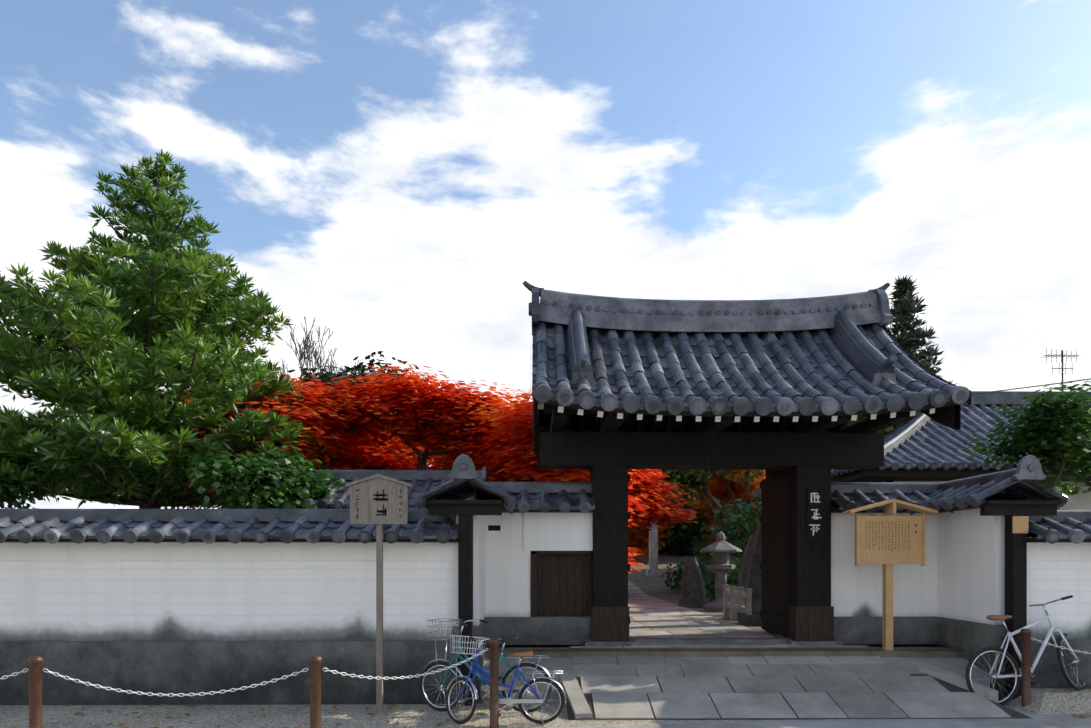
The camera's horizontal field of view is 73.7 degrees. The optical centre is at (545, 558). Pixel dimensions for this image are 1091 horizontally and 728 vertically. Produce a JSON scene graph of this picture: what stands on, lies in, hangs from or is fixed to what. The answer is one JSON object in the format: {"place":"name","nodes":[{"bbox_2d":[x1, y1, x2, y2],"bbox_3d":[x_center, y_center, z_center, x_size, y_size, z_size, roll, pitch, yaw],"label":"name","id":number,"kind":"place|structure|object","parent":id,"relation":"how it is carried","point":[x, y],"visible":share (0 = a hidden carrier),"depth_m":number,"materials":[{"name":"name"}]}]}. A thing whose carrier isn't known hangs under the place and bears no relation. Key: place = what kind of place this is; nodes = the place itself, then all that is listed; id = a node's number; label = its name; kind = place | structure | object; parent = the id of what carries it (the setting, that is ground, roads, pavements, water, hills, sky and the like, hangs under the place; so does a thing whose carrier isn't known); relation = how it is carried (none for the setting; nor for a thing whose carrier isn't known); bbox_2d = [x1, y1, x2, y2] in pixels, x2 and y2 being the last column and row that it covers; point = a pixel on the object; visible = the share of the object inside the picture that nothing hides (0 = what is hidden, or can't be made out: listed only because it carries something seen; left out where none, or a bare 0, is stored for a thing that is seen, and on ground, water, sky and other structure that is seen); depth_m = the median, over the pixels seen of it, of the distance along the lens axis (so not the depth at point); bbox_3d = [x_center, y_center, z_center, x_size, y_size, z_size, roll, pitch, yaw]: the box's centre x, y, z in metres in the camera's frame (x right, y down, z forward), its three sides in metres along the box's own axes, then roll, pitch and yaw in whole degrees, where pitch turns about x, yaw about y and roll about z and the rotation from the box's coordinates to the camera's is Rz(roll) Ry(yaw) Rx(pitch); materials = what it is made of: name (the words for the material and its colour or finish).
{"place":"outdoors","nodes":[
{"label":"outdoors","id":0,"kind":"place"},
{"bbox_2d":[0,149,330,508],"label":"tree","id":1,"kind":"object","parent":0,"point":[98,318],"depth_m":12.77,"materials":[{"name":"green plant"}]},
{"bbox_2d":[0,641,457,704],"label":"stone base wall","id":2,"kind":"structure","parent":0,"point":[174,667],"depth_m":8.05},
{"bbox_2d":[0,537,457,640],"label":"wall","id":3,"kind":"structure","parent":2,"relation":"on","point":[210,555],"depth_m":8.10,"materials":[{"name":"white paint"}]},
{"bbox_2d":[0,568,457,615],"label":"wall grooves","id":4,"kind":"object","parent":3,"relation":"attached to","point":[226,592],"depth_m":8.10,"materials":[{"name":"white paint"}]},
{"bbox_2d":[5,538,457,541],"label":"eaveboard trim","id":5,"kind":"structure","parent":3,"relation":"attached to","point":[227,540],"depth_m":7.80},
{"bbox_2d":[0,521,457,538],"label":"roof tiles","id":6,"kind":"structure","parent":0,"point":[430,531],"depth_m":8.04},
{"bbox_2d":[0,509,455,543],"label":"wall roof tiles","id":7,"kind":"object","parent":6,"relation":"on","point":[101,517],"depth_m":8.08,"materials":[{"name":"grey tile"}]},
{"bbox_2d":[267,480,475,506],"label":"roof tiles","id":8,"kind":"object","parent":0,"point":[417,490],"visible":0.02,"depth_m":12.36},
{"bbox_2d":[270,467,486,508],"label":"shed roof tiles","id":9,"kind":"object","parent":8,"relation":"on","point":[416,476],"visible":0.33,"depth_m":13.02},
{"bbox_2d":[325,506,427,508],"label":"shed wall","id":10,"kind":"structure","parent":0,"point":[349,507],"depth_m":12.31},
{"bbox_2d":[421,479,506,502],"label":"roof pantiles","id":11,"kind":"object","parent":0,"point":[474,488],"visible":0.48,"depth_m":8.40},
{"bbox_2d":[428,504,501,705],"bbox_3d":[-0.885,0.513,8.065,0.800,2.220,0.170,0,0,-1],"label":"wooden post","id":12,"kind":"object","parent":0,"point":[465,513],"depth_m":8.00,"materials":[{"name":"black wood"}]},
{"bbox_2d":[416,454,516,513],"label":"roof cover tiles","id":13,"kind":"object","parent":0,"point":[463,467],"visible":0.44,"depth_m":7.98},
{"bbox_2d":[428,500,506,512],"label":"roof beam","id":14,"kind":"structure","parent":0,"point":[466,502],"depth_m":7.92,"materials":[{"name":"black wood"}]},
{"bbox_2d":[456,515,484,625],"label":"wall","id":15,"kind":"structure","parent":0,"point":[478,566],"depth_m":8.28,"materials":[{"name":"white paint"}]},
{"bbox_2d":[0,700,1029,727],"bbox_3d":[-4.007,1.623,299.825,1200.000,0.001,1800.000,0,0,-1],"label":"gravel ground","id":16,"kind":"structure","parent":0,"point":[276,716],"depth_m":7.41,"materials":[{"name":"grey gravel"}]},
{"bbox_2d":[26,656,45,727],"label":"bollard","id":17,"kind":"object","parent":16,"relation":"on","point":[35,667],"visible":1,"depth_m":5.60,"materials":[{"name":"paint"}]},
{"bbox_2d":[0,669,28,678],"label":"chain","id":18,"kind":"object","parent":17,"relation":"attached to","point":[13,673],"visible":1,"depth_m":5.63,"materials":[{"name":"white metal"}]},
{"bbox_2d":[306,656,324,727],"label":"bollard","id":19,"kind":"object","parent":16,"relation":"on","point":[315,667],"visible":1,"depth_m":5.63,"materials":[{"name":"paint"}]},
{"bbox_2d":[43,668,307,696],"bbox_3d":[-2.872,0.966,5.652,2.053,0.224,0.030,0,0,-1],"label":"chain","id":20,"kind":"object","parent":19,"relation":"attached to","point":[74,680],"visible":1,"depth_m":5.65,"materials":[{"name":"white metal"}]},
{"bbox_2d":[346,474,411,712],"bbox_3d":[-1.750,0.371,7.655,0.680,2.505,0.105,0,0,-1],"label":"notice board","id":21,"kind":"object","parent":16,"relation":"on","point":[368,506],"visible":0.98,"depth_m":7.62,"materials":[{"name":"grey wood"}]},
{"bbox_2d":[356,489,402,518],"bbox_3d":[-1.744,-0.566,7.622,0.492,0.310,0.003,0,0,-1],"label":"sign lettering","id":22,"kind":"object","parent":21,"relation":"attached to","point":[383,511],"visible":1,"depth_m":7.62},
{"bbox_2d":[452,617,487,699],"bbox_3d":[-0.897,1.243,8.940,0.310,0.960,1.600,0,0,-1],"label":"wall base","id":23,"kind":"object","parent":16,"relation":"on","point":[480,629],"depth_m":8.19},
{"bbox_2d":[418,618,553,712],"bbox_3d":[-0.653,1.138,7.564,1.460,0.984,0.530,0,0,7],"label":"bicycle","id":24,"kind":"object","parent":16,"relation":"on","point":[485,688],"visible":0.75,"depth_m":7.62,"materials":[{"name":"teal paint"}]},
{"bbox_2d":[487,638,501,727],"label":"bollard","id":25,"kind":"object","parent":16,"relation":"on","point":[494,681],"visible":1,"depth_m":6.91,"materials":[{"name":"paint"}]},
{"bbox_2d":[323,648,487,679],"bbox_3d":[-1.141,0.946,6.306,0.030,0.184,1.753,0,0,43],"label":"chain","id":26,"kind":"object","parent":25,"relation":"attached to","point":[409,675],"visible":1,"depth_m":6.26,"materials":[{"name":"white metal"}]},
{"bbox_2d":[446,635,565,726],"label":"bicycle","id":27,"kind":"object","parent":16,"relation":"on","point":[507,703],"visible":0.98,"depth_m":7.08,"materials":[{"name":"blue paint"}]},
{"bbox_2d":[0,688,1090,727],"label":"fallen leaves","id":28,"kind":"object","parent":16,"relation":"on","point":[1070,690],"visible":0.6,"depth_m":7.51,"materials":[{"name":"brown plant"}]},
{"bbox_2d":[558,645,1010,718],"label":"ramp paving slabs","id":29,"kind":"structure","parent":16,"relation":"on","point":[615,689],"depth_m":7.97,"materials":[{"name":"stone"}]},
{"bbox_2d":[566,646,1032,719],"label":"paving stones","id":30,"kind":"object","parent":16,"relation":"on","point":[1013,714],"depth_m":7.39,"materials":[{"name":"grey stone"}]},
{"bbox_2d":[965,595,1087,704],"bbox_3d":[5.387,1.011,8.113,1.629,1.227,0.515,0,0,-1],"label":"bicycle","id":31,"kind":"object","parent":16,"relation":"on","point":[1011,659],"visible":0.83,"depth_m":8.00,"materials":[{"name":"white paint"}]},
{"bbox_2d":[999,688,1090,713],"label":"bank gravel","id":32,"kind":"structure","parent":16,"relation":"on","point":[1047,701],"depth_m":7.78,"materials":[{"name":"grey gravel"}]},
{"bbox_2d":[1019,629,1032,706],"bbox_3d":[5.188,1.191,7.854,0.119,0.864,0.099,0,0,-40],"label":"bollard","id":33,"kind":"object","parent":32,"relation":"on","point":[1025,636],"visible":0.88,"depth_m":7.83,"materials":[{"name":"paint"}]},
{"bbox_2d":[1031,637,1090,653],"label":"chain","id":34,"kind":"object","parent":33,"relation":"hanging from","point":[1059,646],"visible":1,"depth_m":7.85,"materials":[{"name":"white metal"}]},
{"bbox_2d":[1027,537,1090,639],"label":"wall","id":35,"kind":"structure","parent":16,"relation":"on","point":[1061,555],"depth_m":8.23,"materials":[{"name":"white paint"}]},
{"bbox_2d":[1027,568,1090,614],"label":"wall stripes","id":36,"kind":"object","parent":35,"relation":"attached to","point":[1059,591],"depth_m":8.23,"materials":[{"name":"white paint"}]},
{"bbox_2d":[1027,538,1090,542],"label":"eave board","id":37,"kind":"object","parent":35,"relation":"attached to","point":[1059,541],"depth_m":7.93,"materials":[{"name":"black wood"}]},
{"bbox_2d":[475,492,594,509],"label":"roof tiles","id":38,"kind":"object","parent":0,"point":[554,501],"visible":0.46,"depth_m":9.34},
{"bbox_2d":[485,512,592,616],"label":"wall","id":39,"kind":"structure","parent":0,"point":[514,542],"depth_m":9.44,"materials":[{"name":"white paint"}]},
{"bbox_2d":[488,525,500,530],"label":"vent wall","id":40,"kind":"structure","parent":39,"relation":"attached to","point":[494,527],"depth_m":9.44,"materials":[{"name":"black metal"}]},
{"bbox_2d":[507,509,594,512],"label":"eaveboard trim","id":41,"kind":"structure","parent":39,"relation":"attached to","point":[552,511],"depth_m":9.22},
{"bbox_2d":[531,551,590,616],"bbox_3d":[0.200,0.493,9.545,0.790,1.260,0.220,0,0,-1],"label":"wooden panel","id":42,"kind":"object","parent":39,"relation":"in","point":[560,583],"depth_m":9.55,"materials":[{"name":"brown wood"}]},
{"bbox_2d":[488,616,590,644],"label":"stone base wall","id":43,"kind":"structure","parent":0,"point":[556,630],"depth_m":9.41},
{"bbox_2d":[0,0,1090,508],"label":"sky","id":44,"kind":"structure","parent":0,"point":[394,175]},
{"bbox_2d":[650,469,764,556],"bbox_3d":[5.814,-2.405,25.863,6.208,6.278,3.435,0,0,42],"label":"tree","id":45,"kind":"object","parent":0,"point":[679,477],"depth_m":26.09,"materials":[{"name":"green plant"}]},
{"bbox_2d":[590,605,833,640],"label":"pillar bases","id":46,"kind":"object","parent":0,"point":[810,623],"visible":0.9,"depth_m":9.37,"materials":[{"name":"brown wood"}]},
{"bbox_2d":[484,553,962,657],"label":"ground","id":47,"kind":"structure","parent":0,"point":[655,586],"depth_m":8.95,"materials":[{"name":"grey stone"}]},
{"bbox_2d":[0,442,67,508],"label":"green tree","id":48,"kind":"object","parent":47,"relation":"on","point":[10,494],"visible":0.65,"depth_m":12.91,"materials":[{"name":"green plant"}]},
{"bbox_2d":[185,443,347,508],"bbox_3d":[-4.490,-0.366,12.076,2.442,2.996,2.306,0,0,-1],"label":"bush","id":49,"kind":"object","parent":47,"relation":"on","point":[253,485],"depth_m":11.58,"materials":[{"name":"green plant"}]},
{"bbox_2d":[157,374,375,503],"bbox_3d":[-7.176,-1.550,16.242,7.086,5.408,6.978,0,0,-1],"label":"maple","id":50,"kind":"object","parent":47,"relation":"on","point":[310,417],"depth_m":14.68,"materials":[{"name":"red plant"}]},
{"bbox_2d":[277,316,384,405],"bbox_3d":[-7.026,-3.084,23.232,3.238,8.440,3.928,0,0,34],"label":"bare tree trunk","id":51,"kind":"object","parent":47,"relation":"on","point":[307,348],"visible":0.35,"depth_m":22.40,"materials":[{"name":"grey plant"}]},
{"bbox_2d":[287,351,425,451],"bbox_3d":[-5.788,-2.900,22.685,4.907,7.897,6.770,0,0,-1],"label":"green tree","id":52,"kind":"object","parent":47,"relation":"on","point":[361,368],"visible":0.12,"depth_m":22.59,"materials":[{"name":"plant"}]},
{"bbox_2d":[315,428,446,469],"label":"maple","id":53,"kind":"object","parent":47,"relation":"on","point":[341,461],"depth_m":17.25,"materials":[{"name":"red plant"}]},
{"bbox_2d":[300,361,530,481],"bbox_3d":[-2.606,-1.489,17.041,6.002,5.275,6.000,0,0,-1],"label":"maple","id":54,"kind":"object","parent":47,"relation":"on","point":[417,399],"depth_m":15.43,"materials":[{"name":"red plant"}]},
{"bbox_2d":[417,445,459,468],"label":"tree","id":55,"kind":"object","parent":47,"relation":"on","point":[433,456],"depth_m":42.20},
{"bbox_2d":[427,448,649,575],"bbox_3d":[-0.289,-1.299,17.265,5.204,4.893,6.963,0,0,-1],"label":"maple","id":56,"kind":"object","parent":47,"relation":"on","point":[631,509],"visible":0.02,"depth_m":15.63,"materials":[{"name":"red plant"}]},
{"bbox_2d":[445,389,651,488],"bbox_3d":[0.396,-1.092,14.579,4.193,4.486,5.599,0,0,-26],"label":"maple","id":57,"kind":"object","parent":47,"relation":"on","point":[515,460],"depth_m":13.71,"materials":[{"name":"red plant"}]},
{"bbox_2d":[628,499,663,533],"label":"maple","id":58,"kind":"object","parent":47,"relation":"on","point":[629,528],"depth_m":33.19,"materials":[{"name":"red plant"}]},
{"bbox_2d":[628,492,673,556],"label":"maple tree","id":59,"kind":"object","parent":47,"relation":"on","point":[640,538],"depth_m":37.34,"materials":[{"name":"plant"}]},
{"bbox_2d":[646,521,660,575],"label":"stone pillar","id":60,"kind":"structure","parent":47,"relation":"on","point":[653,570],"depth_m":27.76,"materials":[{"name":"grey stone"}]},
{"bbox_2d":[628,469,709,532],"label":"maple","id":61,"kind":"object","parent":47,"relation":"on","point":[648,493],"depth_m":19.86,"materials":[{"name":"red plant"}]},
{"bbox_2d":[660,557,713,590],"bbox_3d":[4.699,0.599,22.841,2.219,1.349,1.472,0,0,-27],"label":"shrub","id":62,"kind":"object","parent":47,"relation":"on","point":[677,580],"visible":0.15,"depth_m":22.70,"materials":[{"name":"green plant"}]},
{"bbox_2d":[658,491,717,556],"bbox_3d":[7.496,-2.065,38.939,4.459,5.658,3.420,0,0,-1],"label":"hedge","id":63,"kind":"object","parent":47,"relation":"on","point":[677,543],"depth_m":38.34,"materials":[{"name":"green plant"}]},
{"bbox_2d":[679,557,708,607],"bbox_3d":[3.396,0.548,16.700,0.560,1.150,0.600,0,0,-1],"label":"stone stele","id":64,"kind":"object","parent":47,"relation":"on","point":[693,588],"visible":0.96,"depth_m":16.53,"materials":[{"name":"grey stone"}]},
{"bbox_2d":[584,636,842,645],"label":"stone step","id":65,"kind":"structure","parent":47,"relation":"on","point":[776,639],"depth_m":9.50,"materials":[{"name":"grey stone"}]},
{"bbox_2d":[628,580,799,646],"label":"stone path","id":66,"kind":"structure","parent":47,"relation":"on","point":[651,617],"depth_m":11.92,"materials":[{"name":"grey stone"}]},
{"bbox_2d":[699,531,741,611],"bbox_3d":[3.714,0.273,15.404,0.920,1.700,0.797,0,0,-1],"label":"stone lantern","id":67,"kind":"object","parent":47,"relation":"on","point":[720,549],"visible":0.9,"depth_m":15.27,"materials":[{"name":"stone"}]},
{"bbox_2d":[702,553,741,604],"bbox_3d":[4.524,0.608,17.516,1.931,1.472,2.163,0,0,-1],"label":"shrub","id":68,"kind":"object","parent":47,"relation":"on","point":[710,581],"depth_m":17.32,"materials":[{"name":"green plant"}]},
{"bbox_2d":[681,469,764,539],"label":"tree","id":69,"kind":"object","parent":47,"relation":"on","point":[716,492],"depth_m":28.27,"materials":[{"name":"green plant"}]},
{"bbox_2d":[687,470,764,548],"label":"tree","id":70,"kind":"object","parent":47,"relation":"on","point":[710,514],"depth_m":35.76,"materials":[{"name":"green plant"}]},
{"bbox_2d":[691,494,761,596],"bbox_3d":[5.850,-0.088,20.346,3.559,3.425,2.700,0,0,43],"label":"shrub","id":71,"kind":"object","parent":47,"relation":"on","point":[746,520],"depth_m":20.27,"materials":[{"name":"green plant"}]},
{"bbox_2d":[481,644,989,700],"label":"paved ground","id":72,"kind":"structure","parent":47,"relation":"on","point":[953,665],"depth_m":8.59,"materials":[{"name":"grey stone"}]},
{"bbox_2d":[475,482,591,512],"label":"wall roof tiles","id":73,"kind":"object","parent":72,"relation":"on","point":[562,489],"visible":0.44,"depth_m":9.50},
{"bbox_2d":[723,585,751,619],"bbox_3d":[3.418,0.813,12.950,0.100,0.620,1.600,0,0,-1],"label":"stone fence","id":74,"kind":"object","parent":47,"relation":"on","point":[731,607],"visible":0.79,"depth_m":13.15,"materials":[{"name":"grey stone"}]},
{"bbox_2d":[737,535,754,619],"bbox_3d":[3.942,0.348,13.407,0.880,1.550,0.600,0,0,-1],"label":"stone stele","id":75,"kind":"object","parent":47,"relation":"on","point":[743,569],"visible":0.17,"depth_m":13.31,"materials":[{"name":"grey stone"}]},
{"bbox_2d":[738,521,761,625],"bbox_3d":[3.737,0.248,12.304,0.800,1.750,0.600,0,0,-1],"label":"stone stele","id":76,"kind":"object","parent":47,"relation":"on","point":[754,577],"visible":0.38,"depth_m":12.15,"materials":[{"name":"grey stone"}]},
{"bbox_2d":[843,499,937,649],"bbox_3d":[4.194,0.206,8.855,1.060,1.835,0.230,0,0,-1],"label":"wooden signboard","id":77,"kind":"object","parent":47,"relation":"on","point":[915,553],"visible":1,"depth_m":8.84,"materials":[{"name":"brown wood"}]},
{"bbox_2d":[865,521,916,552],"bbox_3d":[4.201,-0.258,8.839,0.637,0.381,0.003,0,0,-1],"label":"sign text","id":78,"kind":"object","parent":77,"relation":"attached to","point":[888,534],"visible":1,"depth_m":8.84},
{"bbox_2d":[887,275,956,384],"bbox_3d":[14.973,-5.980,31.364,6.640,12.229,6.254,0,0,-1],"label":"conifer","id":79,"kind":"object","parent":47,"relation":"on","point":[906,338],"depth_m":30.77,"materials":[{"name":"green plant"}]},
{"bbox_2d":[759,469,1090,500],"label":"hall timber","id":80,"kind":"object","parent":47,"relation":"on","point":[879,475],"visible":0.15,"depth_m":16.90,"materials":[{"name":"black wood"}]},
{"bbox_2d":[844,372,967,468],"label":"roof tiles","id":81,"kind":"object","parent":80,"relation":"attached to","point":[860,418],"depth_m":21.94,"materials":[{"name":"grey tile"}]},
{"bbox_2d":[752,391,1090,497],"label":"hall roof tiles","id":82,"kind":"object","parent":80,"relation":"on","point":[896,438],"visible":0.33,"depth_m":18.82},
{"bbox_2d":[835,404,1089,476],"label":"hall roof pantiles","id":83,"kind":"object","parent":80,"relation":"on","point":[946,439],"visible":0.06,"depth_m":18.73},
{"bbox_2d":[971,349,1090,394],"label":"tv antenna","id":84,"kind":"object","parent":80,"relation":"attached to","point":[1061,355],"visible":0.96,"depth_m":20.04,"materials":[{"name":"grey metal"}]},
{"bbox_2d":[937,617,1004,700],"bbox_3d":[5.262,1.243,9.025,0.310,0.960,1.600,0,0,-1],"label":"wall base","id":85,"kind":"object","parent":47,"relation":"on","point":[970,639],"depth_m":8.61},
{"bbox_2d":[964,381,1090,509],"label":"garden tree","id":86,"kind":"object","parent":47,"relation":"on","point":[1077,456],"depth_m":11.53,"materials":[{"name":"green plant"}]},
{"bbox_2d":[534,325,964,636],"bbox_3d":[2.148,-1.006,9.682,4.594,4.218,3.974,0,0,-1],"label":"timber gate","id":87,"kind":"object","parent":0,"point":[794,460],"visible":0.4,"depth_m":9.38,"materials":[{"name":"black wood"}]},
{"bbox_2d":[538,403,934,421],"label":"gate rafter ends","id":88,"kind":"object","parent":87,"relation":"attached to","point":[717,418],"visible":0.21,"depth_m":7.83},
{"bbox_2d":[523,281,969,415],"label":"gate roof tiles","id":89,"kind":"object","parent":87,"relation":"on","point":[842,319],"visible":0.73,"depth_m":9.03,"materials":[{"name":"grey tile"}]},
{"bbox_2d":[530,324,970,451],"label":"roof tiles","id":90,"kind":"object","parent":87,"relation":"on","point":[552,375],"visible":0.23,"depth_m":8.90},
{"bbox_2d":[806,489,823,540],"bbox_3d":[3.482,-0.557,9.388,0.220,0.680,0.025,0,0,-1],"label":"gate plaque","id":91,"kind":"object","parent":87,"relation":"attached to","point":[818,535],"visible":0.86,"depth_m":9.38,"materials":[{"name":"brown wood"}]},
{"bbox_2d":[809,492,821,534],"bbox_3d":[3.479,-0.570,9.373,0.163,0.554,0.004,0,0,-1],"label":"lettering","id":92,"kind":"object","parent":91,"relation":"attached to","point":[816,514],"visible":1,"depth_m":9.37},
{"bbox_2d":[553,713,1090,727],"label":"concrete road","id":93,"kind":"structure","parent":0,"point":[1045,721],"depth_m":7.12,"materials":[{"name":"grey concrete"}]},
{"bbox_2d":[831,493,930,509],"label":"roof tiles","id":94,"kind":"object","parent":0,"point":[835,502],"visible":0.25,"depth_m":9.43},
{"bbox_2d":[831,513,936,616],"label":"wall","id":95,"kind":"structure","parent":0,"point":[856,591],"depth_m":9.51,"materials":[{"name":"white paint"}]},
{"bbox_2d":[831,508,940,512],"bbox_3d":[4.473,-0.613,9.664,1.560,0.043,0.840,0,0,-1],"label":"roof eave","id":96,"kind":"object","parent":95,"relation":"attached to","point":[836,510],"depth_m":9.25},
{"bbox_2d":[831,482,953,512],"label":"wall roof tiles","id":97,"kind":"object","parent":95,"relation":"on","point":[896,489],"visible":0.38,"depth_m":9.56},
{"bbox_2d":[834,616,936,643],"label":"stone base wall","id":98,"kind":"structure","parent":0,"point":[868,630],"depth_m":9.47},
{"bbox_2d":[937,508,1004,624],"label":"wall","id":99,"kind":"structure","parent":0,"point":[970,564],"depth_m":8.80,"materials":[{"name":"white paint"}]},
{"bbox_2d":[938,500,1060,512],"bbox_3d":[5.264,-0.613,8.915,0.800,0.043,1.820,0,0,-1],"label":"roof eave","id":100,"kind":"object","parent":99,"relation":"attached to","point":[997,502],"depth_m":8.01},
{"bbox_2d":[980,505,1056,698],"bbox_3d":[5.274,0.513,8.150,0.800,2.220,0.170,0,0,-1],"label":"wooden post","id":101,"kind":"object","parent":99,"relation":"attached to","point":[1016,576],"depth_m":8.09,"materials":[{"name":"black wood"}]},
{"bbox_2d":[1012,516,1028,532],"bbox_3d":[5.275,-0.372,8.080,0.170,0.190,0.020,0,0,-1],"label":"wooden sign","id":102,"kind":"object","parent":101,"relation":"attached to","point":[1020,524],"depth_m":8.07,"materials":[{"name":"beige wood"}]},
{"bbox_2d":[910,455,1067,514],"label":"roof cover tiles","id":103,"kind":"object","parent":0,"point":[958,492],"visible":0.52,"depth_m":8.36,"materials":[{"name":"grey tile"}]},
{"bbox_2d":[894,481,1090,509],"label":"hall wall","id":104,"kind":"structure","parent":0,"point":[1080,501],"depth_m":18.04,"materials":[{"name":"white paint"}]},
{"bbox_2d":[927,480,1067,507],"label":"roof tiles","id":105,"kind":"object","parent":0,"point":[1018,483],"visible":0.29,"depth_m":8.23,"materials":[{"name":"grey tile"}]},
{"bbox_2d":[1027,522,1090,538],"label":"roof tiles","id":106,"kind":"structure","parent":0,"point":[1064,535],"depth_m":8.11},
{"bbox_2d":[1028,510,1090,543],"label":"roof cover tiles","id":107,"kind":"object","parent":106,"relation":"on","point":[1076,518],"depth_m":8.18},
{"bbox_2d":[1031,640,1090,687],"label":"stone base wall","id":108,"kind":"structure","parent":0,"point":[1047,672],"depth_m":8.18,"materials":[{"name":"grey stone"}]}
]}

